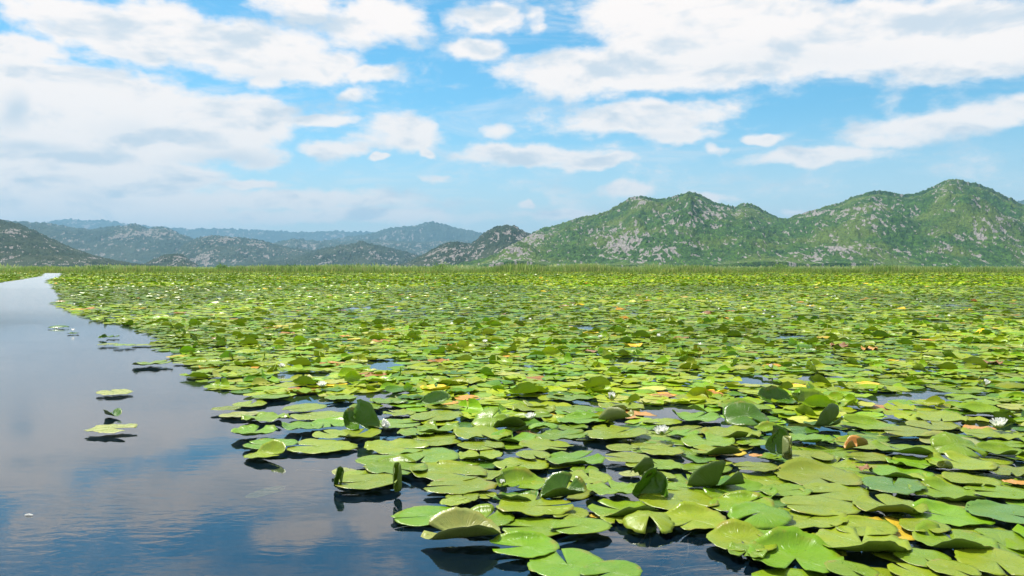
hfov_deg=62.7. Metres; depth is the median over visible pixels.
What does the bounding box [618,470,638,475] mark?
lily pad
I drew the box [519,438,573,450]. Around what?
lily pad
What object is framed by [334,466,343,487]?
lily pad
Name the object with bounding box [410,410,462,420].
lily pad
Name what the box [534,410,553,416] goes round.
lily pad
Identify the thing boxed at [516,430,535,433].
lily pad
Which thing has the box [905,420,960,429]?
lily pad
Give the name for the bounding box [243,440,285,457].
lily pad
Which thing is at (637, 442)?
lily pad
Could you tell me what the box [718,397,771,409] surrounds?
lily pad
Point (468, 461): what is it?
lily pad
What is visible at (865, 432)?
lily pad
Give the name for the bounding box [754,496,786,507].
lily pad
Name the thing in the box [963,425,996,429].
dead leaf
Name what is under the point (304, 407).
lily pad
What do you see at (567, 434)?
lily pad
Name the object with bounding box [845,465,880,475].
lily pad
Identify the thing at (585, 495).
lily pad
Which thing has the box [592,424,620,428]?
lily pad
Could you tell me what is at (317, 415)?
lily pad
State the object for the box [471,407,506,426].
lily pad
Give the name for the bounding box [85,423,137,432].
lily pad
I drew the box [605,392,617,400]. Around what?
water lily flower
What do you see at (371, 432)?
lily pad
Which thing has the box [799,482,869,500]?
lily pad
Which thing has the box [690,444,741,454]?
lily pad
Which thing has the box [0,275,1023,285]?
lily pads
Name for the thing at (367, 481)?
lily pad
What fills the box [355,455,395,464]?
lily pad
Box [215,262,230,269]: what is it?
marsh bush
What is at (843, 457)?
lily pad
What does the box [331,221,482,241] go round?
mountains
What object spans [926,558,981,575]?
lily pad
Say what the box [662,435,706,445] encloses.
lily pad
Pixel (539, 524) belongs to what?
lily pad
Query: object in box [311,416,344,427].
lily pad
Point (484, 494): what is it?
lily pad
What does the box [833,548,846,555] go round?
lily pad
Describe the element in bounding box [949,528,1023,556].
lily pad
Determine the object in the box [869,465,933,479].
lily pad
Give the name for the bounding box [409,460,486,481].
lily pad
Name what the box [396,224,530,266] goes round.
hills
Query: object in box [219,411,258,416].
lily pad
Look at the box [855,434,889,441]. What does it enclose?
lily pad
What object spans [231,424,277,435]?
lily pad
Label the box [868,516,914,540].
lily pad
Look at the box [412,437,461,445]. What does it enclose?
lily pad
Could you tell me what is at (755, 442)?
lily pad
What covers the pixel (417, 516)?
lily pad
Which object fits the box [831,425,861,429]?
lily pad
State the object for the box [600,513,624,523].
lily pad
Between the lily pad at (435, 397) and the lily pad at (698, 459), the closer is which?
the lily pad at (698, 459)
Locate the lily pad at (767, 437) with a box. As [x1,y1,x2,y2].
[760,436,801,443]
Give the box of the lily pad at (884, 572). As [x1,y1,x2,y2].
[855,567,898,575]
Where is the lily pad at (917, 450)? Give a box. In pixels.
[871,440,939,455]
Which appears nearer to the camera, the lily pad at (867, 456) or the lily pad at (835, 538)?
the lily pad at (835, 538)
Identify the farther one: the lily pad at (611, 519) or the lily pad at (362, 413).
the lily pad at (362, 413)
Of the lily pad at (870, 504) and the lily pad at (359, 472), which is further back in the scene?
the lily pad at (359, 472)
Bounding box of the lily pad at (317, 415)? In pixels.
[290,411,343,419]
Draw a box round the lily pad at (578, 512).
[552,507,588,518]
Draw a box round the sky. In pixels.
[0,0,1023,232]
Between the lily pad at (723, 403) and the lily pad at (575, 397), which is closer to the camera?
the lily pad at (723, 403)
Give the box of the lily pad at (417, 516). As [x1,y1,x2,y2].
[391,505,452,525]
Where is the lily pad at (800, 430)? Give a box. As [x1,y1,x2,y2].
[783,426,818,433]
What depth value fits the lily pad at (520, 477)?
3.86 m
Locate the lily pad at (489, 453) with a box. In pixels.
[458,447,502,459]
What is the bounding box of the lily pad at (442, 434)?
[411,432,457,440]
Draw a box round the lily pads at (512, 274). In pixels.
[0,272,1023,275]
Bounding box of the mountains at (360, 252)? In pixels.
[234,241,419,266]
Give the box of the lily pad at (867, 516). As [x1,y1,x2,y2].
[848,514,872,517]
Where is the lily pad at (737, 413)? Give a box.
[723,400,768,425]
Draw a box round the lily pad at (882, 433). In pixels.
[866,429,898,436]
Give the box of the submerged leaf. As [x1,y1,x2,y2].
[245,485,284,497]
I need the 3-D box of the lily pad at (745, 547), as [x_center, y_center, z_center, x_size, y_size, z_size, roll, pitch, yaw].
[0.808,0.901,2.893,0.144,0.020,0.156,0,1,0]
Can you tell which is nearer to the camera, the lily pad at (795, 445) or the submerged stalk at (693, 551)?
the submerged stalk at (693, 551)
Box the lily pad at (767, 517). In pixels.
[727,501,792,528]
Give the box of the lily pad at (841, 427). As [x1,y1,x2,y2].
[824,423,858,428]
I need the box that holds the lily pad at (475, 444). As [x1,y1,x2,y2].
[457,440,503,449]
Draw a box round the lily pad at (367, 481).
[335,473,396,489]
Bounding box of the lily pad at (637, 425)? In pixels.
[619,423,652,430]
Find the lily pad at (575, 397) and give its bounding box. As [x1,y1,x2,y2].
[546,394,592,400]
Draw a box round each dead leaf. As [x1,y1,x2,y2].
[830,342,848,346]
[855,464,872,470]
[860,346,877,349]
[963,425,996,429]
[984,360,1002,364]
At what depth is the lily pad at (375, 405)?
5.98 m
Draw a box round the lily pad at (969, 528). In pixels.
[951,525,1007,534]
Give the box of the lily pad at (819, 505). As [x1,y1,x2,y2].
[780,495,860,515]
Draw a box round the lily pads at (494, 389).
[88,315,1023,550]
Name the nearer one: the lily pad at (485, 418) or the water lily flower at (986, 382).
the lily pad at (485, 418)
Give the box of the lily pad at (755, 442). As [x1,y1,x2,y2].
[736,439,766,445]
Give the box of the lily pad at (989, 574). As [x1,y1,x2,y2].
[960,571,1015,575]
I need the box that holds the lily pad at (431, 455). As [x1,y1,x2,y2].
[392,447,458,462]
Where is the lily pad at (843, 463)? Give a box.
[813,457,863,469]
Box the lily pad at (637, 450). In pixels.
[630,448,659,452]
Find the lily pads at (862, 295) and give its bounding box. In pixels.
[49,285,1023,320]
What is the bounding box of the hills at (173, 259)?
[144,253,198,267]
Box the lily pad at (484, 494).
[475,491,496,498]
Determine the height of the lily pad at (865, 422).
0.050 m
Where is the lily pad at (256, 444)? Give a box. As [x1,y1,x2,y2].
[243,438,297,448]
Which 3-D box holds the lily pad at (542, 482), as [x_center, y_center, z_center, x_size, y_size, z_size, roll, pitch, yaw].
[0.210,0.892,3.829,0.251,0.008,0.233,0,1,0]
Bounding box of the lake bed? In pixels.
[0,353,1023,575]
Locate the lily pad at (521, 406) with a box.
[511,400,555,412]
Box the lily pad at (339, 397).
[324,394,357,399]
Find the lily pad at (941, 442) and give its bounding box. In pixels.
[930,431,988,457]
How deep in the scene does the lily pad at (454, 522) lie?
3.12 m
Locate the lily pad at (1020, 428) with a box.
[1012,426,1023,430]
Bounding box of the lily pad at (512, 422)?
[493,417,526,427]
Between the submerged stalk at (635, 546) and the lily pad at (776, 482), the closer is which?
the submerged stalk at (635, 546)
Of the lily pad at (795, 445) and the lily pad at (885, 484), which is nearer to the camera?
the lily pad at (885, 484)
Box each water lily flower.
[316,381,326,386]
[379,418,389,428]
[525,412,535,419]
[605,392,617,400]
[651,424,672,435]
[980,379,991,385]
[989,417,1010,427]
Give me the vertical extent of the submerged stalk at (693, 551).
0.104 m
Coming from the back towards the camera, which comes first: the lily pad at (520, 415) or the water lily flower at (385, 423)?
the lily pad at (520, 415)
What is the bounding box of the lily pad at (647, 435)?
[629,431,667,438]
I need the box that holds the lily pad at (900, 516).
[881,514,914,520]
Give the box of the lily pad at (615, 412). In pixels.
[598,405,633,421]
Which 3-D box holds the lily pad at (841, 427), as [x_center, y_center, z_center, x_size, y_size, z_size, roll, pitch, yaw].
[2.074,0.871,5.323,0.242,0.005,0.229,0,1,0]
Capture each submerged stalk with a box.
[366,499,396,512]
[614,532,647,559]
[635,546,661,563]
[654,540,697,570]
[663,568,716,575]
[666,539,688,574]
[689,541,702,555]
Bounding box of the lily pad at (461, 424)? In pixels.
[458,422,473,426]
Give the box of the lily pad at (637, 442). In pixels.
[630,438,672,446]
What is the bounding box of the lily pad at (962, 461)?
[925,450,998,469]
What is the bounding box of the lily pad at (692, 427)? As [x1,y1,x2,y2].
[670,425,703,433]
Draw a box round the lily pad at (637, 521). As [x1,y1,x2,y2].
[623,510,674,533]
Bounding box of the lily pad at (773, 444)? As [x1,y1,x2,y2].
[765,425,789,453]
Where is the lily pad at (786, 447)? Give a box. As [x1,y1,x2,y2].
[782,436,791,459]
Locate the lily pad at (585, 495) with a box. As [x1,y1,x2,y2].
[555,490,593,499]
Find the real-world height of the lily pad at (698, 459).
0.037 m
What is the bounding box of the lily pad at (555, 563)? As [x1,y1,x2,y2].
[527,548,603,575]
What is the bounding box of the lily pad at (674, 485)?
[667,482,692,489]
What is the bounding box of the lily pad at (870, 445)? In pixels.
[833,435,890,449]
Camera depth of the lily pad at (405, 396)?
6.36 m
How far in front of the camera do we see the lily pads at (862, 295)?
24.42 m
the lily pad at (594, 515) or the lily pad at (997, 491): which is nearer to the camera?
the lily pad at (594, 515)
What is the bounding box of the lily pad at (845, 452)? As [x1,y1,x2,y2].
[811,446,856,456]
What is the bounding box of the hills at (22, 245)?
[0,219,157,266]
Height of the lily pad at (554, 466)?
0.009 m
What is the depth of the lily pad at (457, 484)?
3.77 m
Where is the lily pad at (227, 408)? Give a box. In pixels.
[211,406,240,409]
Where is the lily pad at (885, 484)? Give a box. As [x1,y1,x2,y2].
[862,476,926,494]
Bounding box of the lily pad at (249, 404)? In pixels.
[232,400,266,406]
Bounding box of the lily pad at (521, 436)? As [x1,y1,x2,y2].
[491,429,535,442]
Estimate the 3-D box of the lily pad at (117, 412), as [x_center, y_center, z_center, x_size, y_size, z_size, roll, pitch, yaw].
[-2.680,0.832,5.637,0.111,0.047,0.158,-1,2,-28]
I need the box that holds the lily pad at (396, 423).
[368,419,420,427]
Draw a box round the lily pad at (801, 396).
[791,389,824,407]
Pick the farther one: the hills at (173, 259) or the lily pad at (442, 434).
the hills at (173, 259)
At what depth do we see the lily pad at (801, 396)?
6.08 m
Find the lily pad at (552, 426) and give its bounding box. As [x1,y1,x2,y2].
[528,423,558,429]
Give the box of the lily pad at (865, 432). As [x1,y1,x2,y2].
[847,431,890,439]
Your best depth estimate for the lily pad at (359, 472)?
4.01 m
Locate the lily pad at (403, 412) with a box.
[383,409,415,415]
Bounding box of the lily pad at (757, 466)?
[733,461,777,471]
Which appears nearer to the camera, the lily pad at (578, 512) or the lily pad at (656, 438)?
the lily pad at (578, 512)
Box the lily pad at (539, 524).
[500,517,567,536]
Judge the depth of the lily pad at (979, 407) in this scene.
5.82 m
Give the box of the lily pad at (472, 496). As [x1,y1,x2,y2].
[445,492,478,500]
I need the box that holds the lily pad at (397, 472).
[393,461,401,491]
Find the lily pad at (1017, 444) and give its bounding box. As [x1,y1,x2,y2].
[986,440,1023,447]
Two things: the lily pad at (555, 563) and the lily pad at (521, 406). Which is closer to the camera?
the lily pad at (555, 563)
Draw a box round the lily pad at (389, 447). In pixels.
[364,438,430,454]
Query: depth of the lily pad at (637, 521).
3.17 m
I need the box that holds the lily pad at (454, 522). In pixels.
[421,507,500,539]
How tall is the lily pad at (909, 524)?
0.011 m
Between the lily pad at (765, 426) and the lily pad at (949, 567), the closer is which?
the lily pad at (949, 567)
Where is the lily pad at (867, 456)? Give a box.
[847,452,891,460]
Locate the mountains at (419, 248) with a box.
[275,238,472,254]
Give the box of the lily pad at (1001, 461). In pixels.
[971,456,1012,464]
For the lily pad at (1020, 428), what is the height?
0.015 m
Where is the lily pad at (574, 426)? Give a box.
[558,423,587,429]
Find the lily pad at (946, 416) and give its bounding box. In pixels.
[915,410,968,421]
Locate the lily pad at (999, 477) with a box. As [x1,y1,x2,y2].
[975,473,1019,487]
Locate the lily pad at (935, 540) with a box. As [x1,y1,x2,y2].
[912,520,998,548]
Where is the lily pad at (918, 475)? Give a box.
[908,473,956,487]
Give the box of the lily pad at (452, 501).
[440,497,470,505]
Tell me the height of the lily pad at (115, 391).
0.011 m
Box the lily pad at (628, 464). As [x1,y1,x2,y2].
[625,462,637,466]
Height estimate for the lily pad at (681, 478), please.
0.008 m
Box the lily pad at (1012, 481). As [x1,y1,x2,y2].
[1002,479,1023,484]
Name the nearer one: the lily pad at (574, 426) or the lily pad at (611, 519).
the lily pad at (611, 519)
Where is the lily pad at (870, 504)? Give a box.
[852,494,928,513]
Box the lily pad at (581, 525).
[549,517,611,533]
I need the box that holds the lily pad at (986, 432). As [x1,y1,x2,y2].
[961,427,1023,439]
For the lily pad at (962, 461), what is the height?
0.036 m
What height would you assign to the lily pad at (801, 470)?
0.052 m
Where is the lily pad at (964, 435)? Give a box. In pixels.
[956,434,984,440]
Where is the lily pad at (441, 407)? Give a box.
[425,404,463,409]
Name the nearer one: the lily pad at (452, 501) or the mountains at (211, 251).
the lily pad at (452, 501)
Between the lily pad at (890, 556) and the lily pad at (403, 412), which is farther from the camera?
the lily pad at (403, 412)
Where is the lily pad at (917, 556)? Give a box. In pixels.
[893,548,951,566]
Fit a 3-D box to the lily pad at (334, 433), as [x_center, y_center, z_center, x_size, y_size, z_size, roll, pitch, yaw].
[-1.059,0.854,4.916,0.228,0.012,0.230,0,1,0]
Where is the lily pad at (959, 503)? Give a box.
[930,499,965,507]
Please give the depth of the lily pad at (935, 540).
3.03 m
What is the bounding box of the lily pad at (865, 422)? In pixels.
[840,414,896,429]
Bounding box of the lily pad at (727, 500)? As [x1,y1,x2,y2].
[709,490,774,510]
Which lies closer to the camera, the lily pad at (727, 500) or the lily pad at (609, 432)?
the lily pad at (727, 500)
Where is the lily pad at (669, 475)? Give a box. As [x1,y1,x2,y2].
[639,471,676,479]
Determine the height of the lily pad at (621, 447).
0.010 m
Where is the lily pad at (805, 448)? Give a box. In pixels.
[792,447,840,459]
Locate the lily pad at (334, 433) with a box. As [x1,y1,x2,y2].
[312,429,349,438]
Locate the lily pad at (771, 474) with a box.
[752,470,794,482]
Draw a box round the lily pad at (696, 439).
[681,432,734,446]
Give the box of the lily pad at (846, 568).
[824,560,879,575]
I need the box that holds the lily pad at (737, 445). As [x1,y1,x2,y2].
[730,442,754,449]
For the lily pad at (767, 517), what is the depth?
3.25 m
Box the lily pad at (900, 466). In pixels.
[851,461,904,467]
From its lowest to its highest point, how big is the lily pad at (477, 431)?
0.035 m
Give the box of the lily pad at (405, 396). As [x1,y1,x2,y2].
[394,394,424,398]
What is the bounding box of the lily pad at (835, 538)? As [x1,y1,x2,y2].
[815,525,911,551]
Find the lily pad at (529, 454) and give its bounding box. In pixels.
[516,450,550,458]
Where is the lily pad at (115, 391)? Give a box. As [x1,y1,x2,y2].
[96,389,132,394]
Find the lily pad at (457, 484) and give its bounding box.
[423,475,497,493]
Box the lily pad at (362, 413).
[343,399,379,429]
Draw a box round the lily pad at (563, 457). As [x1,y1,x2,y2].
[545,450,605,464]
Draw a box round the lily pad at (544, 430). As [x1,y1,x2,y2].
[541,427,584,432]
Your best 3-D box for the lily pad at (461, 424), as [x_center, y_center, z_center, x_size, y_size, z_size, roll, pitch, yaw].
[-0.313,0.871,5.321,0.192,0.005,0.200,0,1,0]
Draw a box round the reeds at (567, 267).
[0,262,1023,272]
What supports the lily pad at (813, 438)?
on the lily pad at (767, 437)
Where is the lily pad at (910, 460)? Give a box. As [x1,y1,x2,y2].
[885,454,945,467]
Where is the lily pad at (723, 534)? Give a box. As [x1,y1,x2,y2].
[706,518,776,550]
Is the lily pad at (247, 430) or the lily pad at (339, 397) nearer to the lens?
the lily pad at (247, 430)
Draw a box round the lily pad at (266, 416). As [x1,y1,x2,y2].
[241,411,289,421]
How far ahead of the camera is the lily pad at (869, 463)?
4.25 m
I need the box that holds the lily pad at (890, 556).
[872,551,927,563]
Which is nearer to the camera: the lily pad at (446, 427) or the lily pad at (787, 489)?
the lily pad at (787, 489)
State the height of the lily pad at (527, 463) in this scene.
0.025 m
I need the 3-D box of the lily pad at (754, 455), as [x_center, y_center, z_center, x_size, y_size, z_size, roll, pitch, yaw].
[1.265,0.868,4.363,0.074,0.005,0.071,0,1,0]
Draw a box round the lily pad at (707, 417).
[672,409,720,421]
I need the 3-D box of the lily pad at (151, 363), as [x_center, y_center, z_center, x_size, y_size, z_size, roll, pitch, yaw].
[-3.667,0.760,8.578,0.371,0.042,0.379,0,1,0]
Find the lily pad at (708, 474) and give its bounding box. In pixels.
[685,460,744,486]
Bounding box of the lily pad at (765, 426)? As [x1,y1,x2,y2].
[754,421,790,432]
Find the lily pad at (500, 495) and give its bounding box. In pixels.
[493,490,538,500]
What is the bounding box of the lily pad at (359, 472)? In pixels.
[343,470,370,475]
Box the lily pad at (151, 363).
[133,360,171,365]
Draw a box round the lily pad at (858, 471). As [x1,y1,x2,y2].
[839,467,877,476]
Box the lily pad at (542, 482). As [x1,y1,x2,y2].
[531,478,571,487]
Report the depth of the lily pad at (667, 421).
5.38 m
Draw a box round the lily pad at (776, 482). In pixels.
[755,479,792,484]
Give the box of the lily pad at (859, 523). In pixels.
[830,515,898,535]
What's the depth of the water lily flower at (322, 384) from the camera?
6.77 m
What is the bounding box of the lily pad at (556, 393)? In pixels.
[548,390,572,395]
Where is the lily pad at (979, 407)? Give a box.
[956,401,1014,414]
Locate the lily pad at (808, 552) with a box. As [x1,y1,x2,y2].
[748,526,843,572]
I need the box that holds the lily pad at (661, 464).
[636,459,682,469]
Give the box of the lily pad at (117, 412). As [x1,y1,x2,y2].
[103,408,121,415]
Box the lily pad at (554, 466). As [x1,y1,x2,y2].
[535,458,578,468]
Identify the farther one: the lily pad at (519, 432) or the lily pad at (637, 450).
the lily pad at (519, 432)
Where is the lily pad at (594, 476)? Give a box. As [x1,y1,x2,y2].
[570,469,611,482]
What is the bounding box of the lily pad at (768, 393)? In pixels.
[757,385,796,403]
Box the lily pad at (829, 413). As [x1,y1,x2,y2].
[803,403,840,426]
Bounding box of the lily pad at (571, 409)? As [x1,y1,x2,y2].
[554,405,599,412]
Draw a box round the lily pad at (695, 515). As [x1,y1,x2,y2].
[662,501,726,529]
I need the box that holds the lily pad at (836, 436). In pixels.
[822,435,843,443]
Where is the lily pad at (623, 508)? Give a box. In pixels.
[587,498,657,516]
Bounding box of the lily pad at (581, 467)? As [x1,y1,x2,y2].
[570,465,598,472]
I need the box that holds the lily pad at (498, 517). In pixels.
[471,503,514,525]
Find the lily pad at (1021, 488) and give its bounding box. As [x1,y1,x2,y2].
[985,481,1023,491]
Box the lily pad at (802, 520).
[779,507,848,528]
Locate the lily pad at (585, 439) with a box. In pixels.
[574,437,597,440]
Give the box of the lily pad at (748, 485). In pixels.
[703,476,778,500]
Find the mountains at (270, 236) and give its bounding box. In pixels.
[43,218,373,242]
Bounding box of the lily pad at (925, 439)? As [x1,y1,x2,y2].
[919,430,979,446]
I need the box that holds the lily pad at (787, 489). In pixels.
[759,483,812,495]
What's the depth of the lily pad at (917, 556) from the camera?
2.85 m
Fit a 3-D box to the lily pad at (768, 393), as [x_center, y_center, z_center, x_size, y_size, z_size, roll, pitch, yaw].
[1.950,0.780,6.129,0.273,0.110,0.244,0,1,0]
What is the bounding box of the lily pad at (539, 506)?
[496,494,573,515]
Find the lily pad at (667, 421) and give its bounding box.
[642,418,682,424]
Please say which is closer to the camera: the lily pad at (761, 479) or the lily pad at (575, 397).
the lily pad at (761, 479)
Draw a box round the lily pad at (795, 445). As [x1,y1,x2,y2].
[792,443,828,449]
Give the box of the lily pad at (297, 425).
[282,421,323,429]
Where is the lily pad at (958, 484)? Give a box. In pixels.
[934,473,969,485]
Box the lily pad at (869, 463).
[862,461,924,469]
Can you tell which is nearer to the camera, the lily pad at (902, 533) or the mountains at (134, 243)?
the lily pad at (902, 533)
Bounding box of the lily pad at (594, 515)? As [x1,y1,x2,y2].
[588,514,599,517]
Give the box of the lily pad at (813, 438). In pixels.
[789,433,834,442]
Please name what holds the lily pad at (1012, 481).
on the lily pads at (494, 389)
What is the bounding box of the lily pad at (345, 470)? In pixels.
[331,467,355,474]
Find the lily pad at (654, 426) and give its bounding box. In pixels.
[645,424,674,430]
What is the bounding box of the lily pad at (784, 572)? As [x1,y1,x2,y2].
[751,568,826,575]
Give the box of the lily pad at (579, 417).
[556,411,606,423]
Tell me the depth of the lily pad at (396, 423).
5.28 m
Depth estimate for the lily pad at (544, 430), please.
5.18 m
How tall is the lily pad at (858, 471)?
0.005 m
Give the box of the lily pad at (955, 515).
[907,498,994,526]
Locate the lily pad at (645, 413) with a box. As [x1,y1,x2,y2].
[625,410,656,418]
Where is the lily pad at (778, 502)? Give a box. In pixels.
[771,496,787,506]
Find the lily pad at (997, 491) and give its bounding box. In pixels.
[964,485,1023,498]
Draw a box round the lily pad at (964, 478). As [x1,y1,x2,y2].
[941,471,1000,486]
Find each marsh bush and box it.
[88,265,112,269]
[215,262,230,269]
[431,260,453,269]
[771,263,788,268]
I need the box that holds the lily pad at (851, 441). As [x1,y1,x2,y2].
[844,435,867,448]
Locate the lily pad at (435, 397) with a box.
[416,390,450,404]
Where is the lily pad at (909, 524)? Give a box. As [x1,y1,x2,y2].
[899,518,951,532]
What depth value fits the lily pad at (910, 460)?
4.26 m
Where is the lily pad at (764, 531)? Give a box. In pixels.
[757,525,785,536]
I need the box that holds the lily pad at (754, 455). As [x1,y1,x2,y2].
[749,453,762,456]
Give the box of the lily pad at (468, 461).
[453,458,480,464]
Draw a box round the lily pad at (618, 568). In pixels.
[579,560,642,575]
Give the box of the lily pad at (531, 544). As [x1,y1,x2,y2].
[489,530,559,557]
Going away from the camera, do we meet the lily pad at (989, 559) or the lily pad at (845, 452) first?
the lily pad at (989, 559)
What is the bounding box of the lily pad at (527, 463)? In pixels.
[492,457,548,468]
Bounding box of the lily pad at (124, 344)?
[114,344,135,345]
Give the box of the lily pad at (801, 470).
[774,457,862,486]
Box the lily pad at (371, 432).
[338,428,381,437]
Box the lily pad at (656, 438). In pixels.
[634,437,671,443]
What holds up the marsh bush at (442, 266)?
on the ground
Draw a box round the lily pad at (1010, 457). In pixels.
[1005,455,1023,459]
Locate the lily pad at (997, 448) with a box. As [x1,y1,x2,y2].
[975,442,1023,454]
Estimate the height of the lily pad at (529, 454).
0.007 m
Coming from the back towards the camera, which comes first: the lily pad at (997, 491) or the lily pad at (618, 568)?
the lily pad at (997, 491)
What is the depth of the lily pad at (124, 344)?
10.63 m
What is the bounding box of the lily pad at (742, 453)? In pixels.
[699,446,746,455]
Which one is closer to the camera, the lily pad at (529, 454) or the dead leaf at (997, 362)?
the lily pad at (529, 454)
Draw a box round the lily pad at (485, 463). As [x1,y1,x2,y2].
[472,458,503,468]
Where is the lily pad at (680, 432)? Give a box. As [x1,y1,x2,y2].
[668,429,698,435]
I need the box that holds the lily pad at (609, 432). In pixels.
[584,427,648,438]
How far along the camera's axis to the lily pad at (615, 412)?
5.32 m
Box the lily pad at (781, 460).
[765,452,791,461]
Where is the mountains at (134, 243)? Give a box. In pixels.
[5,220,193,263]
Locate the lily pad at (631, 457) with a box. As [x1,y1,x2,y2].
[605,452,649,462]
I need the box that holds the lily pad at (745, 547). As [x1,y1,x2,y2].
[726,540,767,557]
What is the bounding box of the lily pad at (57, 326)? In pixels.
[48,325,69,328]
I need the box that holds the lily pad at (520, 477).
[496,466,544,489]
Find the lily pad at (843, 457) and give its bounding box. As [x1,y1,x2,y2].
[829,450,861,458]
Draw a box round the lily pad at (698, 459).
[681,455,715,462]
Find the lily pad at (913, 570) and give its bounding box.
[887,563,939,575]
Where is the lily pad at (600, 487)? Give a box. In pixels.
[586,479,634,494]
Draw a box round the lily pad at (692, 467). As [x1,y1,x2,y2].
[680,463,731,472]
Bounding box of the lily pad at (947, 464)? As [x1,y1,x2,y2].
[937,460,952,468]
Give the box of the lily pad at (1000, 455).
[989,453,1016,456]
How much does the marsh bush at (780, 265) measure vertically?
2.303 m
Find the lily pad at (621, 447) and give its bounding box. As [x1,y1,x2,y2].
[606,444,639,450]
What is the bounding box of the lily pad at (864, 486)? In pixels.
[855,477,894,489]
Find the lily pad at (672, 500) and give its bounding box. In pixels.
[638,488,718,509]
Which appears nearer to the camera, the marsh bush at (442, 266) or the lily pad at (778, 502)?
the lily pad at (778, 502)
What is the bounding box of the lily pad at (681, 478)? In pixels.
[667,474,690,482]
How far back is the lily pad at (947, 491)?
3.68 m
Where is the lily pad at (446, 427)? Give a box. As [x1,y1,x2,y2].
[417,421,458,432]
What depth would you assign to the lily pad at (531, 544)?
2.97 m
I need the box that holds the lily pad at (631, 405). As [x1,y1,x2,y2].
[598,402,644,409]
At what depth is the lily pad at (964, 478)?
3.89 m
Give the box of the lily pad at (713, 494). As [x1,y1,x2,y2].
[690,488,722,498]
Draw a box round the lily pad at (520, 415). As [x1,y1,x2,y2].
[506,413,526,418]
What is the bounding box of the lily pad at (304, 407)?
[282,403,327,411]
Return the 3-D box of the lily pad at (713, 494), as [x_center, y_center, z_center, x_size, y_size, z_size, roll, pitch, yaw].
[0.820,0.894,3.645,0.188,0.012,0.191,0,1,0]
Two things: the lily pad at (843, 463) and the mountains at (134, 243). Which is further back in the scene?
the mountains at (134, 243)
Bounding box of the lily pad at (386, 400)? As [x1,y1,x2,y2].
[369,397,407,403]
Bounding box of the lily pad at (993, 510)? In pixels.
[965,499,1023,523]
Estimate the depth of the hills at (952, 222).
1768.15 m
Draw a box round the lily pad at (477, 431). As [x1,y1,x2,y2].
[453,425,511,438]
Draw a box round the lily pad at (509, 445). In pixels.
[486,441,523,449]
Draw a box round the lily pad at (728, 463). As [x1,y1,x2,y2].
[709,460,733,464]
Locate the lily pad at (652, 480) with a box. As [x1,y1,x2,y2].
[630,457,668,499]
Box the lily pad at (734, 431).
[701,425,760,437]
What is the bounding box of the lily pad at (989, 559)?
[954,547,1023,575]
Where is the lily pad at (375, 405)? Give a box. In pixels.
[349,402,382,409]
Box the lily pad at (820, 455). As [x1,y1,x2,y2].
[792,450,834,460]
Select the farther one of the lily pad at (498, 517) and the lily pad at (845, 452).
the lily pad at (845, 452)
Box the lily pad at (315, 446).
[287,438,357,453]
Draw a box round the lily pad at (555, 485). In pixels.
[540,471,586,497]
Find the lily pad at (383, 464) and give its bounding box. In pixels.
[363,454,427,474]
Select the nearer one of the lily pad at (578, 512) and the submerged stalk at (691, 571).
the submerged stalk at (691, 571)
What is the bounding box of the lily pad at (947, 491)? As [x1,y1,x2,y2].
[908,476,986,500]
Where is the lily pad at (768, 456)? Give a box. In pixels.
[757,453,781,459]
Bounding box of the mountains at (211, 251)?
[174,235,315,266]
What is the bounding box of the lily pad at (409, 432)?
[397,428,433,435]
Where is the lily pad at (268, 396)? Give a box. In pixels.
[252,394,290,398]
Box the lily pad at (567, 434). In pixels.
[536,429,587,439]
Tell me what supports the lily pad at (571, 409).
on the lily pads at (494, 389)
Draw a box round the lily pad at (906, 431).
[878,426,934,436]
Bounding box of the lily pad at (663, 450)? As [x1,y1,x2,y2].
[639,445,684,454]
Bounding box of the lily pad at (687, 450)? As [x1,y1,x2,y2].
[666,446,699,455]
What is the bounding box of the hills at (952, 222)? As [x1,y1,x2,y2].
[449,179,1023,267]
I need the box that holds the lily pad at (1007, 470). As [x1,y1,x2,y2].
[987,464,1023,476]
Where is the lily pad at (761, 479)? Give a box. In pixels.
[728,472,775,484]
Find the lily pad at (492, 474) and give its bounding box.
[465,466,506,479]

